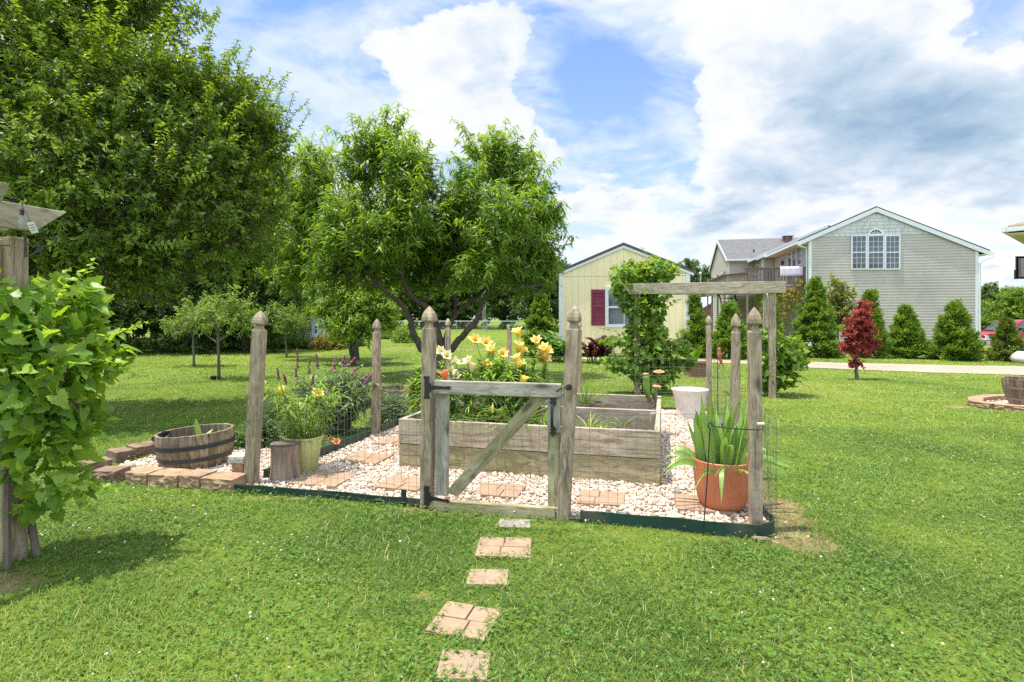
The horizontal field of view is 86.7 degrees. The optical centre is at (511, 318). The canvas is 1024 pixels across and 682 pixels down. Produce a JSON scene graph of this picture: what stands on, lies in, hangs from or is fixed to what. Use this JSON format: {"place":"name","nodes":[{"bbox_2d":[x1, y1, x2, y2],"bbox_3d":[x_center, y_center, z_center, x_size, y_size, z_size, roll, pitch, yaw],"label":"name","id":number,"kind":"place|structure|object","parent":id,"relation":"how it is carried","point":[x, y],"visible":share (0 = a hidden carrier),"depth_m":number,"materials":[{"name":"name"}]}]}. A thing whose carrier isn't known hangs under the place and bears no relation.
{"place":"outdoors","nodes":[
{"label":"outdoors","id":0,"kind":"place"},
{"bbox_2d":[0,318,1023,681],"bbox_3d":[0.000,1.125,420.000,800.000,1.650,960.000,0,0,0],"label":"ground","id":1,"kind":"structure","parent":0,"point":[494,332],"depth_m":2.60,"materials":[{"name":"plant"}]},
{"bbox_2d":[0,182,65,563],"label":"wooden arbor","id":2,"kind":"object","parent":1,"relation":"on","point":[14,255],"visible":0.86,"depth_m":2.67,"materials":[{"name":"grey wood"}]},
{"bbox_2d":[7,197,37,233],"bbox_3d":[-2.334,-0.491,2.581,0.169,0.180,0.037,0,0,11],"label":"hanging bulb","id":3,"kind":"object","parent":2,"relation":"hanging from","point":[22,223],"visible":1,"depth_m":2.57,"materials":[{"name":"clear glass"}]},
{"bbox_2d":[0,257,148,569],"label":"grapevine","id":4,"kind":"object","parent":1,"relation":"on","point":[45,356],"visible":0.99,"depth_m":2.63,"materials":[{"name":"green plant"}]},
{"bbox_2d":[91,466,130,482],"bbox_3d":[-2.962,1.159,4.007,0.202,0.109,0.160,0,0,0],"label":"edging block","id":5,"kind":"object","parent":1,"relation":"on","point":[112,473],"depth_m":3.95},
{"bbox_2d":[38,174,190,351],"bbox_3d":[-14.822,-2.189,18.341,6.100,7.267,6.344,0,0,28],"label":"broadleaf tree","id":6,"kind":"object","parent":1,"relation":"on","point":[137,333],"visible":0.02,"depth_m":18.40,"materials":[{"name":"green plant"}]},
{"bbox_2d":[106,446,135,462],"bbox_3d":[-3.306,1.160,4.599,0.210,0.108,0.156,0,0,34],"label":"edging block","id":7,"kind":"object","parent":1,"relation":"on","point":[119,455],"depth_m":4.55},
{"bbox_2d":[125,442,154,457],"bbox_3d":[-3.263,1.161,4.773,0.210,0.111,0.160,0,0,31],"label":"edging block","id":8,"kind":"object","parent":1,"relation":"on","point":[144,450],"depth_m":4.72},
{"bbox_2d":[125,466,164,485],"bbox_3d":[-2.681,1.158,3.968,0.183,0.103,0.176,0,0,12],"label":"edging block","id":9,"kind":"object","parent":1,"relation":"on","point":[140,475],"depth_m":3.90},
{"bbox_2d":[0,0,313,408],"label":"shade tree","id":10,"kind":"object","parent":1,"relation":"on","point":[51,96],"visible":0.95,"depth_m":6.27,"materials":[{"name":"green plant"}]},
{"bbox_2d":[147,468,191,488],"bbox_3d":[-2.458,1.158,3.913,0.251,0.105,0.180,0,0,12],"label":"edging block","id":11,"kind":"object","parent":1,"relation":"on","point":[168,476],"depth_m":3.85,"materials":[{"name":"stone"}]},
{"bbox_2d":[94,146,266,355],"bbox_3d":[-11.915,-2.591,18.890,6.943,8.073,5.402,0,0,0],"label":"broadleaf tree","id":12,"kind":"object","parent":1,"relation":"on","point":[168,344],"visible":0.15,"depth_m":18.19,"materials":[{"name":"green plant"}]},
{"bbox_2d":[159,292,221,365],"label":"young tree","id":13,"kind":"object","parent":1,"relation":"on","point":[191,323],"visible":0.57,"depth_m":13.40,"materials":[{"name":"green plant"}]},
{"bbox_2d":[119,448,270,477],"bbox_3d":[-2.365,1.186,4.495,1.630,0.001,1.110,0,0,0],"label":"gravel ring","id":14,"kind":"object","parent":1,"relation":"on","point":[214,466],"visible":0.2,"depth_m":4.43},
{"bbox_2d":[153,423,234,469],"bbox_3d":[-2.599,1.053,4.460,0.583,0.295,0.584,0,0,0],"label":"half barrel","id":15,"kind":"object","parent":14,"relation":"on","point":[184,448],"visible":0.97,"depth_m":4.25,"materials":[{"name":"brown wood"}]},
{"bbox_2d":[179,469,216,489],"bbox_3d":[-2.244,1.153,3.878,0.171,0.103,0.175,0,0,12],"label":"edging block","id":16,"kind":"object","parent":1,"relation":"on","point":[191,479],"depth_m":3.81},
{"bbox_2d":[173,283,265,378],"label":"young tree","id":17,"kind":"object","parent":1,"relation":"on","point":[223,317],"visible":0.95,"depth_m":10.58,"materials":[{"name":"green plant"}]},
{"bbox_2d":[200,471,245,492],"bbox_3d":[-2.027,1.158,3.824,0.252,0.106,0.176,0,0,12],"label":"edging block","id":18,"kind":"object","parent":1,"relation":"on","point":[224,480],"depth_m":3.76,"materials":[{"name":"stone"}]},
{"bbox_2d":[146,57,307,349],"bbox_3d":[-11.211,-4.489,21.835,5.800,12.184,5.339,0,0,0],"label":"broadleaf tree","id":19,"kind":"object","parent":1,"relation":"on","point":[230,337],"visible":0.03,"depth_m":21.84,"materials":[{"name":"green plant"}]},
{"bbox_2d":[107,337,362,348],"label":"undergrowth","id":20,"kind":"object","parent":1,"relation":"on","point":[299,344],"visible":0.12,"depth_m":21.11,"materials":[{"name":"green plant"}]},
{"bbox_2d":[170,169,319,354],"bbox_3d":[-9.340,-2.137,19.399,4.889,7.724,4.549,0,0,0],"label":"broadleaf tree","id":21,"kind":"object","parent":1,"relation":"on","point":[255,286],"visible":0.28,"depth_m":18.87,"materials":[{"name":"green plant"}]},
{"bbox_2d":[211,131,311,341],"bbox_3d":[-11.078,-3.698,24.859,5.006,10.433,4.942,0,0,33],"label":"broadleaf tree","id":22,"kind":"object","parent":1,"relation":"on","point":[303,301],"visible":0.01,"depth_m":24.86,"materials":[{"name":"green plant"}]},
{"bbox_2d":[234,410,291,449],"bbox_3d":[-2.353,1.060,5.156,0.632,0.380,0.664,0,0,0],"label":"shrub","id":23,"kind":"object","parent":1,"relation":"on","point":[240,441],"visible":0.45,"depth_m":5.04,"materials":[{"name":"green plant"}]},
{"bbox_2d":[263,299,310,356],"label":"young tree","id":24,"kind":"object","parent":1,"relation":"on","point":[288,316],"visible":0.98,"depth_m":16.62,"materials":[{"name":"green plant"}]},
{"bbox_2d":[252,128,359,359],"bbox_3d":[-5.862,-2.047,15.488,3.130,6.700,2.624,0,0,0],"label":"peach tree","id":25,"kind":"object","parent":1,"relation":"on","point":[308,191],"visible":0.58,"depth_m":15.13,"materials":[{"name":"green plant"}]},
{"bbox_2d":[286,288,338,337],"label":"outbuilding","id":26,"kind":"structure","parent":1,"relation":"on","point":[313,331],"depth_m":32.96,"materials":[{"name":"beige"}]},
{"bbox_2d":[263,430,369,477],"bbox_3d":[-1.624,1.166,4.710,0.032,0.109,1.473,0,0,15],"label":"metal edging","id":27,"kind":"object","parent":1,"relation":"on","point":[352,439],"visible":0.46,"depth_m":4.93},
{"bbox_2d":[307,331,345,349],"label":"shrub","id":28,"kind":"object","parent":1,"relation":"on","point":[323,342],"visible":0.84,"depth_m":20.60,"materials":[{"name":"green plant"}]},
{"bbox_2d":[234,484,419,506],"bbox_3d":[-1.256,1.159,3.607,1.378,0.128,0.027,0,0,13],"label":"metal edging","id":29,"kind":"object","parent":1,"relation":"on","point":[312,493],"visible":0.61,"depth_m":3.60,"materials":[{"name":"metal"}]},
{"bbox_2d":[276,349,389,434],"bbox_3d":[-1.830,0.786,5.606,1.056,0.955,0.887,0,0,-28],"label":"butterfly bush","id":30,"kind":"object","parent":1,"relation":"on","point":[353,402],"visible":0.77,"depth_m":5.53,"materials":[{"name":"green plant"}]},
{"bbox_2d":[302,266,403,364],"bbox_3d":[-4.137,-0.070,13.943,2.631,2.764,2.100,0,0,0],"label":"peach tree","id":31,"kind":"object","parent":1,"relation":"on","point":[356,313],"visible":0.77,"depth_m":13.63,"materials":[{"name":"green plant"}]},
{"bbox_2d":[362,385,414,425],"bbox_3d":[-1.414,1.004,6.236,0.602,0.486,0.728,0,0,-28],"label":"shrub","id":32,"kind":"object","parent":1,"relation":"on","point":[387,410],"visible":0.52,"depth_m":6.17,"materials":[{"name":"green plant"}]},
{"bbox_2d":[359,240,422,327],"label":"broadleaf tree","id":33,"kind":"object","parent":1,"relation":"on","point":[401,290],"visible":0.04,"depth_m":58.55,"materials":[{"name":"green plant"}]},
{"bbox_2d":[381,385,415,412],"bbox_3d":[-1.478,1.048,7.034,0.482,0.322,0.479,0,0,0],"label":"half barrel","id":34,"kind":"object","parent":1,"relation":"on","point":[399,390],"visible":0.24,"depth_m":6.91,"materials":[{"name":"wood"}]},
{"bbox_2d":[388,326,421,342],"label":"shrub","id":35,"kind":"object","parent":1,"relation":"on","point":[404,335],"visible":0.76,"depth_m":26.22,"materials":[{"name":"green plant"}]},
{"bbox_2d":[394,261,464,328],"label":"broadleaf tree","id":36,"kind":"object","parent":1,"relation":"on","point":[443,307],"visible":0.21,"depth_m":60.08,"materials":[{"name":"green plant"}]},
{"bbox_2d":[294,101,578,376],"bbox_3d":[-1.409,-1.552,11.264,5.653,5.746,3.763,0,0,0],"label":"peach tree","id":37,"kind":"object","parent":1,"relation":"on","point":[454,236],"visible":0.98,"depth_m":10.68,"materials":[{"name":"green plant"}]},
{"bbox_2d":[427,269,496,327],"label":"broadleaf tree","id":38,"kind":"object","parent":1,"relation":"on","point":[469,295],"visible":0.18,"depth_m":63.59,"materials":[{"name":"green plant"}]},
{"bbox_2d":[435,649,490,681],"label":"stepping stone","id":39,"kind":"object","parent":1,"relation":"on","point":[466,659],"visible":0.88,"depth_m":1.86,"materials":[{"name":"stone"}]},
{"bbox_2d":[426,601,501,642],"bbox_3d":[-0.186,1.196,2.142,0.240,0.022,0.219,0,0,16],"label":"stepping stone","id":40,"kind":"object","parent":1,"relation":"on","point":[470,614],"visible":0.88,"depth_m":2.14,"materials":[{"name":"stone"}]},
{"bbox_2d":[466,569,508,586],"bbox_3d":[-0.111,1.193,2.494,0.184,0.016,0.144,0,0,3],"label":"stepping stone","id":41,"kind":"object","parent":1,"relation":"on","point":[481,574],"visible":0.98,"depth_m":2.48,"materials":[{"name":"stone"}]},
{"bbox_2d":[460,238,529,328],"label":"broadleaf tree","id":42,"kind":"object","parent":1,"relation":"on","point":[502,308],"visible":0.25,"depth_m":58.28,"materials":[{"name":"green plant"}]},
{"bbox_2d":[475,537,531,558],"bbox_3d":[-0.040,1.196,2.827,0.280,0.022,0.235,0,0,3],"label":"stepping stone","id":43,"kind":"object","parent":1,"relation":"on","point":[498,545],"visible":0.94,"depth_m":2.81,"materials":[{"name":"stone"}]},
{"bbox_2d":[244,306,776,526],"bbox_3d":[0.287,0.587,5.303,3.583,1.330,4.114,0,0,15],"label":"garden fence","id":44,"kind":"object","parent":1,"relation":"on","point":[254,430],"visible":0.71,"depth_m":3.43,"materials":[{"name":"grey wood"}]},
{"bbox_2d":[424,376,571,519],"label":"garden gate","id":45,"kind":"structure","parent":44,"relation":"attached to","point":[539,394],"depth_m":3.32,"materials":[{"name":"grey wood"}]},
{"bbox_2d":[0,370,1023,681],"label":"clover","id":46,"kind":"object","parent":1,"relation":"on","point":[774,654],"depth_m":2.34,"materials":[{"name":"plant"}]},
{"bbox_2d":[498,518,530,528],"bbox_3d":[0.015,1.193,3.148,0.184,0.016,0.124,0,0,5],"label":"stepping stone","id":47,"kind":"object","parent":1,"relation":"on","point":[517,523],"visible":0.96,"depth_m":3.13,"materials":[{"name":"stone"}]},
{"bbox_2d":[521,291,558,357],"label":"arborvitae","id":48,"kind":"object","parent":1,"relation":"on","point":[540,319],"visible":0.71,"depth_m":16.52,"materials":[{"name":"green plant"}]},
{"bbox_2d":[510,248,570,332],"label":"broadleaf tree","id":49,"kind":"object","parent":1,"relation":"on","point":[553,300],"visible":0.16,"depth_m":46.73,"materials":[{"name":"green plant"}]},
{"bbox_2d":[535,330,565,360],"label":"canna plant","id":50,"kind":"object","parent":1,"relation":"on","point":[549,340],"visible":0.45,"depth_m":15.20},
{"bbox_2d":[117,399,1004,537],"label":"gravel","id":51,"kind":"structure","parent":1,"relation":"on","point":[480,478],"depth_m":3.92,"materials":[{"name":"gravel"}]},
{"bbox_2d":[269,440,300,482],"bbox_3d":[-1.684,1.066,4.041,0.254,0.288,0.237,0,0,0],"label":"log stump","id":52,"kind":"object","parent":51,"relation":"on","point":[285,450],"visible":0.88,"depth_m":3.95,"materials":[{"name":"brown wood"}]},
{"bbox_2d":[283,432,323,472],"bbox_3d":[-1.625,1.051,4.235,0.294,0.274,0.294,0,0,0],"label":"planter pot","id":53,"kind":"object","parent":51,"relation":"on","point":[307,451],"visible":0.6,"depth_m":4.15,"materials":[{"name":"green plastic"}]},
{"bbox_2d":[263,377,348,446],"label":"potted lilies","id":54,"kind":"object","parent":53,"relation":"in","point":[289,414],"visible":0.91,"depth_m":4.17,"materials":[{"name":"green plant"}]},
{"bbox_2d":[288,470,358,489],"bbox_3d":[-1.373,1.186,3.975,0.375,0.042,0.337,0,0,14],"label":"paver","id":55,"kind":"object","parent":51,"relation":"on","point":[312,480],"visible":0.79,"depth_m":3.93,"materials":[{"name":"stone"}]},
{"bbox_2d":[340,452,393,465],"bbox_3d":[-1.217,1.187,4.559,0.335,0.040,0.302,0,0,17],"label":"paver","id":56,"kind":"object","parent":51,"relation":"on","point":[374,459],"visible":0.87,"depth_m":4.52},
{"bbox_2d":[374,475,419,492],"bbox_3d":[-0.766,1.186,3.866,0.325,0.042,0.292,0,0,15],"label":"paver","id":57,"kind":"object","parent":51,"relation":"on","point":[407,482],"visible":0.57,"depth_m":3.83,"materials":[{"name":"stone"}]},
{"bbox_2d":[473,482,525,500],"bbox_3d":[-0.081,1.187,3.708,0.305,0.041,0.274,0,0,14],"label":"paver","id":58,"kind":"object","parent":51,"relation":"on","point":[510,491],"visible":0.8,"depth_m":3.67,"materials":[{"name":"stone"}]},
{"bbox_2d":[399,393,660,485],"bbox_3d":[0.319,0.985,4.977,2.066,0.430,1.842,0,0,14],"label":"raised bed","id":59,"kind":"object","parent":51,"relation":"on","point":[603,453],"visible":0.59,"depth_m":4.11,"materials":[{"name":"grey wood"}]},
{"bbox_2d":[405,365,420,411],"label":"lily plant","id":60,"kind":"object","parent":59,"relation":"on","point":[417,387],"visible":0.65,"depth_m":5.02,"materials":[{"name":"green plant"}]},
{"bbox_2d":[436,345,453,378],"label":"lily plant","id":61,"kind":"object","parent":59,"relation":"on","point":[443,352],"visible":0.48,"depth_m":4.58,"materials":[{"name":"yellow plant"}]},
{"bbox_2d":[453,355,477,415],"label":"lily plant","id":62,"kind":"object","parent":59,"relation":"on","point":[469,363],"visible":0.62,"depth_m":4.70,"materials":[{"name":"green plant"}]},
{"bbox_2d":[467,333,494,410],"bbox_3d":[-0.284,0.509,4.826,0.350,0.763,0.348,0,0,43],"label":"lily plant","id":63,"kind":"object","parent":59,"relation":"on","point":[474,338],"visible":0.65,"depth_m":4.79,"materials":[{"name":"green plant"}]},
{"bbox_2d":[450,396,521,433],"bbox_3d":[-0.301,0.769,4.425,0.779,0.247,0.847,0,0,0],"label":"daylily clump","id":64,"kind":"object","parent":59,"relation":"on","point":[475,417],"visible":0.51,"depth_m":4.43,"materials":[{"name":"green plant"}]},
{"bbox_2d":[472,335,500,407],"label":"lily plant","id":65,"kind":"object","parent":59,"relation":"on","point":[486,341],"visible":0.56,"depth_m":4.84,"materials":[{"name":"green plant"}]},
{"bbox_2d":[473,368,501,421],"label":"lily plant","id":66,"kind":"object","parent":59,"relation":"on","point":[490,372],"visible":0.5,"depth_m":4.58,"materials":[{"name":"green plant"}]},
{"bbox_2d":[495,370,520,422],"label":"lily plant","id":67,"kind":"object","parent":59,"relation":"on","point":[510,378],"visible":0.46,"depth_m":4.51,"materials":[{"name":"green plant"}]},
{"bbox_2d":[505,326,528,415],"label":"lily plant","id":68,"kind":"object","parent":59,"relation":"on","point":[520,347],"visible":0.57,"depth_m":4.83,"materials":[{"name":"yellow plant"}]},
{"bbox_2d":[526,335,546,419],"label":"lily plant","id":69,"kind":"object","parent":59,"relation":"on","point":[535,340],"visible":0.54,"depth_m":4.75,"materials":[{"name":"green plant"}]},
{"bbox_2d":[535,341,555,416],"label":"lily plant","id":70,"kind":"object","parent":59,"relation":"on","point":[545,350],"visible":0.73,"depth_m":4.80,"materials":[{"name":"yellow plant"}]},
{"bbox_2d":[561,383,618,404],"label":"grass tuft","id":71,"kind":"object","parent":59,"relation":"on","point":[590,400],"visible":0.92,"depth_m":5.48,"materials":[{"name":"green plant"}]},
{"bbox_2d":[577,489,624,508],"bbox_3d":[0.585,1.186,3.543,0.294,0.041,0.265,0,0,13],"label":"paver","id":72,"kind":"object","parent":51,"relation":"on","point":[597,497],"visible":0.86,"depth_m":3.51,"materials":[{"name":"stone"}]},
{"bbox_2d":[671,387,708,419],"bbox_3d":[2.130,1.016,6.500,0.430,0.344,0.430,0,0,0],"label":"planter pot","id":73,"kind":"object","parent":51,"relation":"on","point":[687,401],"visible":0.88,"depth_m":6.36,"materials":[{"name":"white plastic"}]},
{"bbox_2d":[673,493,734,515],"bbox_3d":[1.206,1.186,3.438,0.335,0.041,0.302,0,0,12],"label":"paver","id":74,"kind":"object","parent":51,"relation":"on","point":[687,502],"visible":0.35,"depth_m":3.38,"materials":[{"name":"stone"}]},
{"bbox_2d":[692,455,747,511],"bbox_3d":[1.315,1.031,3.400,0.357,0.314,0.357,0,0,0],"label":"planter pot","id":75,"kind":"object","parent":74,"relation":"on","point":[734,500],"visible":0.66,"depth_m":3.26,"materials":[{"name":"ceramic"}]},
{"bbox_2d":[651,394,798,502],"bbox_3d":[1.324,0.764,3.349,0.882,0.576,0.568,0,0,0],"label":"iris plant","id":76,"kind":"object","parent":75,"relation":"in","point":[734,445],"visible":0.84,"depth_m":3.34,"materials":[{"name":"green plant"}]},
{"bbox_2d":[582,337,608,362],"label":"canna plant","id":77,"kind":"object","parent":1,"relation":"on","point":[590,351],"visible":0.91,"depth_m":14.49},
{"bbox_2d":[556,242,693,354],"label":"yellow shed","id":78,"kind":"structure","parent":1,"relation":"on","point":[586,286],"depth_m":16.82,"materials":[{"name":"paint"}]},
{"bbox_2d":[605,287,629,326],"bbox_3d":[3.453,-0.342,16.719,1.148,1.250,0.055,0,0,7],"label":"window","id":79,"kind":"structure","parent":78,"relation":"in","point":[612,317],"depth_m":16.76,"materials":[{"name":"clear glass"}]},
{"bbox_2d":[589,246,701,392],"bbox_3d":[2.112,0.029,8.740,1.860,2.363,0.932,0,0,0],"label":"grapevine","id":80,"kind":"object","parent":1,"relation":"on","point":[654,346],"visible":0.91,"depth_m":8.57,"materials":[{"name":"green plant"}]},
{"bbox_2d":[580,504,773,538],"bbox_3d":[1.339,1.173,3.430,1.789,0.101,0.796,0,0,-39],"label":"metal edging","id":81,"kind":"object","parent":1,"relation":"on","point":[723,529],"visible":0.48,"depth_m":3.05,"materials":[{"name":"metal"}]},
{"bbox_2d":[684,359,705,376],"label":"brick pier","id":82,"kind":"structure","parent":1,"relation":"on","point":[700,371],"depth_m":10.99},
{"bbox_2d":[678,295,712,357],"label":"arborvitae","id":83,"kind":"object","parent":1,"relation":"on","point":[697,320],"visible":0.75,"depth_m":16.32,"materials":[{"name":"green plant"}]},
{"bbox_2d":[682,257,710,296],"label":"broadleaf tree","id":84,"kind":"object","parent":1,"relation":"on","point":[692,266],"visible":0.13,"depth_m":93.77,"materials":[{"name":"green plant"}]},
{"bbox_2d":[621,281,785,397],"bbox_3d":[2.937,0.338,8.610,2.448,1.785,0.578,0,0,13],"label":"wooden arbor","id":85,"kind":"object","parent":1,"relation":"on","point":[768,290],"visible":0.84,"depth_m":8.25,"materials":[{"name":"grey wood"}]},
{"bbox_2d":[712,299,747,359],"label":"arborvitae","id":86,"kind":"object","parent":1,"relation":"on","point":[721,337],"visible":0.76,"depth_m":15.91,"materials":[{"name":"green plant"}]},
{"bbox_2d":[702,422,764,535],"bbox_3d":[1.214,0.905,2.976,0.335,0.671,0.039,0,0,5],"label":"wire stake","id":87,"kind":"object","parent":1,"relation":"on","point":[761,424],"visible":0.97,"depth_m":2.99,"materials":[{"name":"black metal"}]},
{"bbox_2d":[706,267,804,334],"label":"wooden deck","id":88,"kind":"structure","parent":1,"relation":"on","point":[744,276],"depth_m":31.20,"materials":[{"name":"brown wood"}]},
{"bbox_2d":[778,278,805,328],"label":"creeper","id":89,"kind":"object","parent":88,"relation":"hanging from","point":[789,301],"visible":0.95,"depth_m":30.53,"materials":[{"name":"green plant"}]},
{"bbox_2d":[759,326,810,393],"bbox_3d":[4.151,0.634,8.383,0.852,1.141,0.779,0,0,0],"label":"grapevine","id":90,"kind":"object","parent":1,"relation":"on","point":[790,357],"visible":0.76,"depth_m":8.20,"materials":[{"name":"green plant"}]},
{"bbox_2d":[582,358,1023,374],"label":"driveway","id":91,"kind":"structure","parent":1,"relation":"on","point":[1014,370],"depth_m":13.08,"materials":[{"name":"concrete"}]},
{"bbox_2d":[789,275,844,358],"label":"arborvitae","id":92,"kind":"object","parent":1,"relation":"on","point":[814,325],"visible":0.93,"depth_m":16.46,"materials":[{"name":"green plant"}]},
{"bbox_2d":[824,272,858,347],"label":"yellow green tree","id":93,"kind":"object","parent":1,"relation":"on","point":[837,299],"visible":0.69,"depth_m":19.83,"materials":[{"name":"green plant"}]},
{"bbox_2d":[837,299,882,379],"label":"red maple","id":94,"kind":"object","parent":1,"relation":"on","point":[859,337],"visible":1,"depth_m":10.54,"materials":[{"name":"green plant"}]},
{"bbox_2d":[851,287,892,358],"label":"arborvitae","id":95,"kind":"object","parent":1,"relation":"on","point":[872,295],"visible":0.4,"depth_m":16.10,"materials":[{"name":"green plant"}]},
{"bbox_2d":[887,304,933,358],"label":"arborvitae","id":96,"kind":"object","parent":1,"relation":"on","point":[905,328],"visible":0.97,"depth_m":16.07,"materials":[{"name":"green plant"}]},
{"bbox_2d":[921,299,986,360],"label":"arborvitae","id":97,"kind":"object","parent":1,"relation":"on","point":[956,337],"visible":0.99,"depth_m":15.29,"materials":[{"name":"green plant"}]},
{"bbox_2d":[981,281,1001,322],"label":"broadleaf tree","id":98,"kind":"object","parent":1,"relation":"on","point":[987,289],"visible":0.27,"depth_m":74.26,"materials":[{"name":"green plant"}]},
{"bbox_2d":[994,400,1008,403],"bbox_3d":[7.200,1.191,7.390,1.800,0.001,1.180,0,0,0],"label":"gravel ring","id":99,"kind":"object","parent":1,"relation":"on","point":[1005,402],"visible":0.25,"depth_m":7.67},
{"bbox_2d":[1001,376,1023,404],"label":"half barrel","id":100,"kind":"object","parent":99,"relation":"on","point":[1013,388],"visible":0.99,"depth_m":7.33,"materials":[{"name":"wood"}]},
{"bbox_2d":[981,285,1023,326],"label":"broadleaf tree","id":101,"kind":"object","parent":1,"relation":"on","point":[1009,305],"visible":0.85,"depth_m":55.65,"materials":[{"name":"green plant"}]},
{"bbox_2d":[981,320,1023,347],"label":"car","id":102,"kind":"object","parent":1,"relation":"on","point":[988,330],"visible":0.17,"depth_m":30.86,"materials":[{"name":"red paint"}]},
{"bbox_2d":[984,316,1023,360],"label":"arborvitae","id":103,"kind":"object","parent":1,"relation":"on","point":[1006,332],"visible":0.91,"depth_m":15.05,"materials":[{"name":"green plant"}]},
{"bbox_2d":[1001,221,1023,243],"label":"neighbouring house","id":104,"kind":"structure","parent":1,"relation":"on","point":[1015,231],"depth_m":15.95,"materials":[{"name":"grey"}]},
{"bbox_2d":[0,0,1023,318],"label":"sky","id":105,"kind":"structure","parent":0,"point":[678,128],"materials":[{"name":"blue"}]},
{"bbox_2d":[709,206,993,352],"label":"grey house","id":106,"kind":"structure","parent":0,"point":[927,273],"depth_m":29.25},
{"bbox_2d":[851,235,866,269],"bbox_3d":[18.826,-3.575,29.438,0.776,1.882,0.055,0,0,12],"label":"window","id":107,"kind":"structure","parent":106,"relation":"in","point":[858,242],"depth_m":29.44,"materials":[{"name":"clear glass"}]},
{"bbox_2d":[867,235,884,269],"bbox_3d":[19.623,-3.554,29.268,0.829,1.873,0.055,0,0,12],"label":"window","id":108,"kind":"structure","parent":106,"relation":"in","point":[875,243],"depth_m":29.27,"materials":[{"name":"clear glass"}]},
{"bbox_2d":[885,235,900,269],"bbox_3d":[20.405,-3.534,29.102,0.746,1.860,0.055,0,0,12],"label":"window","id":109,"kind":"structure","parent":106,"relation":"in","point":[892,242],"depth_m":29.10,"materials":[{"name":"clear glass"}]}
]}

